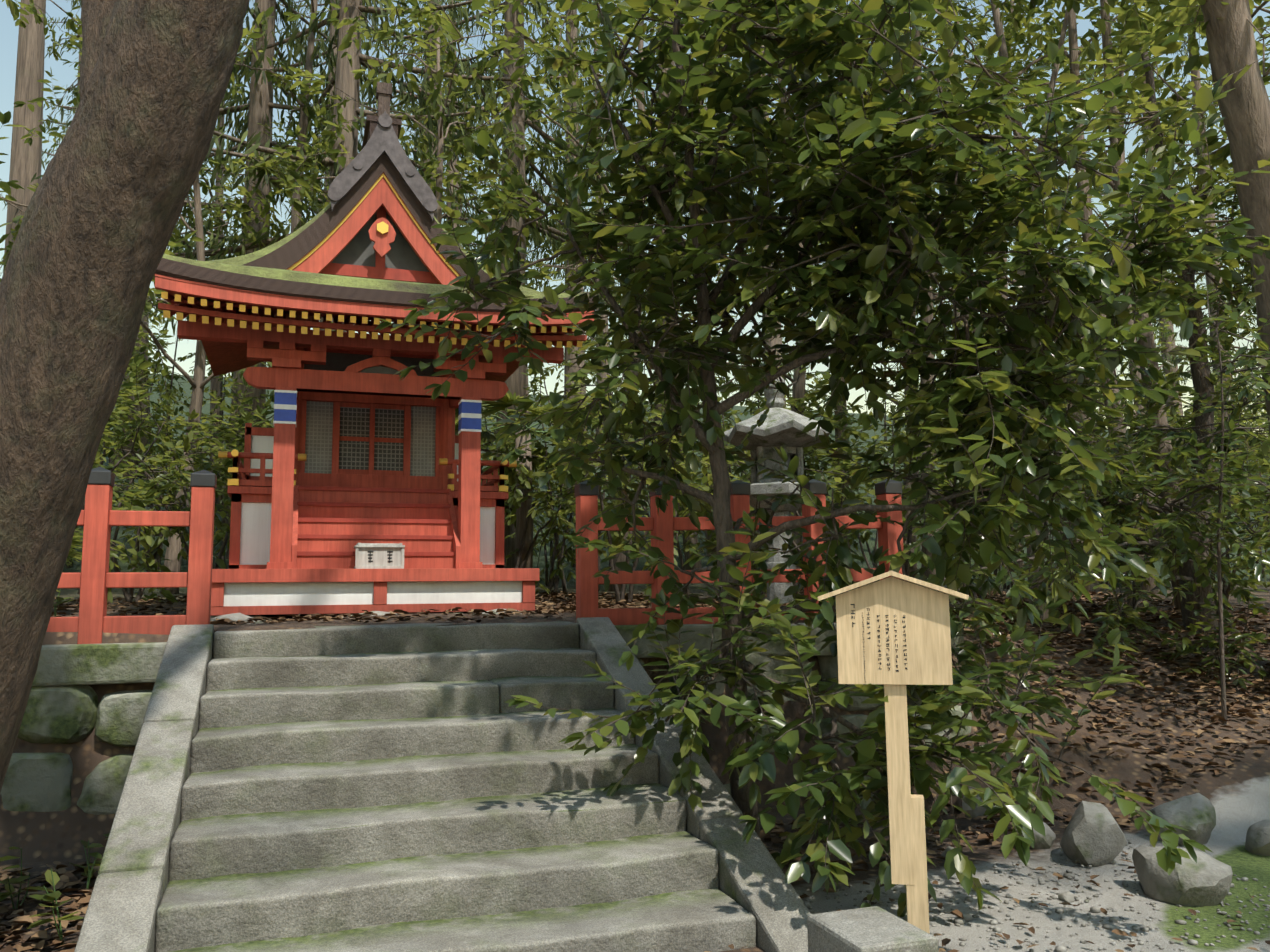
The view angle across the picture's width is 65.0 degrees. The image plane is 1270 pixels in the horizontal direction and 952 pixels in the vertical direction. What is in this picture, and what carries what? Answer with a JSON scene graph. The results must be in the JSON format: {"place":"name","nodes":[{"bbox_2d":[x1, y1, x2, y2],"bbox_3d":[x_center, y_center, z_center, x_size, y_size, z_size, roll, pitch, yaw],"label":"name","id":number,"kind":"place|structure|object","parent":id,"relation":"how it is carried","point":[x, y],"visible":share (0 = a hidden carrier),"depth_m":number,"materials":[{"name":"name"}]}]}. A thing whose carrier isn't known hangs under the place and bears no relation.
{"place":"outdoors","nodes":[
{"label":"outdoors","id":0,"kind":"place"},
{"bbox_2d":[210,608,528,624],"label":"foundation stones","id":1,"kind":"object","parent":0,"point":[237,616],"visible":0.17,"depth_m":7.39,"materials":[{"name":"grey stone"}]},
{"bbox_2d":[177,320,563,615],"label":"shrine building","id":2,"kind":"structure","parent":1,"relation":"on","point":[304,541],"depth_m":8.28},
{"bbox_2d":[305,401,435,475],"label":"lattice doors","id":3,"kind":"structure","parent":2,"relation":"attached to","point":[383,407],"depth_m":9.11,"materials":[{"name":"wood"}]},
{"bbox_2d":[154,81,596,381],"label":"shrine roof","id":4,"kind":"structure","parent":2,"relation":"on","point":[355,250],"depth_m":8.33,"materials":[{"name":"red wood"}]},
{"bbox_2d":[0,373,1269,951],"bbox_3d":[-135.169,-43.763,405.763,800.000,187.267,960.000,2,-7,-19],"label":"ground","id":5,"kind":"structure","parent":0,"point":[1238,793],"depth_m":5.72,"materials":[{"name":"brown soil"}]},
{"bbox_2d":[0,588,97,944],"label":"plants","id":6,"kind":"object","parent":5,"relation":"on","point":[60,935],"visible":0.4,"depth_m":4.24,"materials":[{"name":"green plant"}]},
{"bbox_2d":[0,590,109,928],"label":"weed leaves","id":7,"kind":"object","parent":6,"relation":"attached to","point":[52,896],"visible":0.42,"depth_m":4.19,"materials":[{"name":"green plant"}]},
{"bbox_2d":[0,0,249,792],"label":"tree","id":8,"kind":"object","parent":5,"relation":"on","point":[103,211],"visible":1,"depth_m":3.20,"materials":[{"name":"brown plant"}]},
{"bbox_2d":[155,621,755,951],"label":"stone steps","id":9,"kind":"structure","parent":5,"relation":"on","point":[418,787],"depth_m":4.23,"materials":[{"name":"stone"}]},
{"bbox_2d":[0,653,971,814],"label":"retaining wall boulders","id":10,"kind":"object","parent":5,"relation":"on","point":[42,782],"visible":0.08,"depth_m":5.26,"materials":[{"name":"grey stone"}]},
{"bbox_2d":[32,621,963,686],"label":"wall cap stones","id":11,"kind":"object","parent":10,"relation":"on","point":[87,664],"depth_m":5.35,"materials":[{"name":"grey stone"}]},
{"bbox_2d":[74,617,937,951],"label":"stair side curbs","id":12,"kind":"structure","parent":5,"relation":"on","point":[130,885],"depth_m":3.98,"materials":[{"name":"stone"}]},
{"bbox_2d":[481,405,569,567],"bbox_3d":[-2.957,0.205,9.978,1.065,2.447,6.101,-7,-9,44],"label":"fan palm trunk and stalks","id":13,"kind":"object","parent":5,"relation":"on","point":[522,512],"visible":0.15,"depth_m":11.55,"materials":[{"name":"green plant"}]},
{"bbox_2d":[62,390,601,572],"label":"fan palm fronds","id":14,"kind":"object","parent":13,"relation":"attached to","point":[490,410],"visible":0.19,"depth_m":11.06,"materials":[{"name":"green plant"}]},
{"bbox_2d":[3,0,1261,567],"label":"tree trunks","id":15,"kind":"object","parent":5,"relation":"on","point":[25,158],"visible":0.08,"depth_m":19.79,"materials":[{"name":"plant"}]},
{"bbox_2d":[1,0,1267,435],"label":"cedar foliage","id":16,"kind":"object","parent":5,"relation":"on","point":[241,118],"visible":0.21,"depth_m":18.89,"materials":[{"name":"green plant"}]},
{"bbox_2d":[0,0,1269,623],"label":"broadleaf tree","id":17,"kind":"object","parent":5,"relation":"on","point":[1132,24],"depth_m":13.01,"materials":[{"name":"green plant"}]},
{"bbox_2d":[0,589,1269,951],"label":"fallen leaf litter","id":18,"kind":"object","parent":5,"relation":"on","point":[10,931],"visible":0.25,"depth_m":6.76,"materials":[{"name":"brown plant"}]},
{"bbox_2d":[65,294,1269,626],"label":"understory shrub","id":19,"kind":"object","parent":5,"relation":"on","point":[146,490],"depth_m":11.71,"materials":[{"name":"green plant"}]},
{"bbox_2d":[723,377,830,604],"bbox_3d":[1.327,0.371,9.234,0.993,2.780,1.039,2,-7,-19],"label":"stone lantern","id":20,"kind":"object","parent":5,"relation":"on","point":[780,427],"visible":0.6,"depth_m":9.08,"materials":[{"name":"grey stone"}]},
{"bbox_2d":[374,0,1269,916],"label":"evergreen tree","id":21,"kind":"object","parent":5,"relation":"on","point":[996,180],"depth_m":4.56,"materials":[{"name":"green plant"}]},
{"bbox_2d":[817,571,968,933],"bbox_3d":[0.948,1.148,3.574,0.530,1.610,0.132,-2,-7,12],"label":"wooden signboard","id":22,"kind":"object","parent":5,"relation":"on","point":[893,636],"visible":1,"depth_m":3.60,"materials":[{"name":"brown wood"}]},
{"bbox_2d":[802,841,1269,951],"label":"gravel stones","id":23,"kind":"object","parent":5,"relation":"on","point":[959,921],"visible":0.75,"depth_m":4.13,"materials":[{"name":"grey gravel"}]},
{"bbox_2d":[880,51,1269,723],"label":"tree","id":24,"kind":"object","parent":5,"relation":"on","point":[1178,542],"depth_m":7.49,"materials":[{"name":"green plant"}]},
{"bbox_2d":[1055,336,1104,582],"bbox_3d":[7.501,-0.217,16.959,0.854,4.448,0.840,2,-7,-19],"label":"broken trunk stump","id":25,"kind":"object","parent":5,"relation":"on","point":[1078,427],"visible":0.02,"depth_m":16.78,"materials":[{"name":"brown plant"}]},
{"bbox_2d":[941,786,1269,906],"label":"rocks","id":26,"kind":"object","parent":5,"relation":"on","point":[1093,835],"visible":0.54,"depth_m":4.83,"materials":[{"name":"grey stone"}]},
{"bbox_3d":[-3.963,1.612,5.039,11.550,1.140,0.808,2,-7,-19],"label":"wall","id":27,"kind":"object","parent":5,"relation":"on","visible":0},
{"bbox_2d":[46,467,903,643],"bbox_3d":[-3.502,0.476,5.291,10.774,1.105,0.584,1,-7,-16],"label":"vermilion fence","id":28,"kind":"object","parent":27,"relation":"on","point":[94,580],"visible":0.58,"depth_m":5.67,"materials":[{"name":"red wood"}]},
{"bbox_2d":[0,0,1269,437],"label":"sky","id":29,"kind":"structure","parent":0,"point":[65,75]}
]}

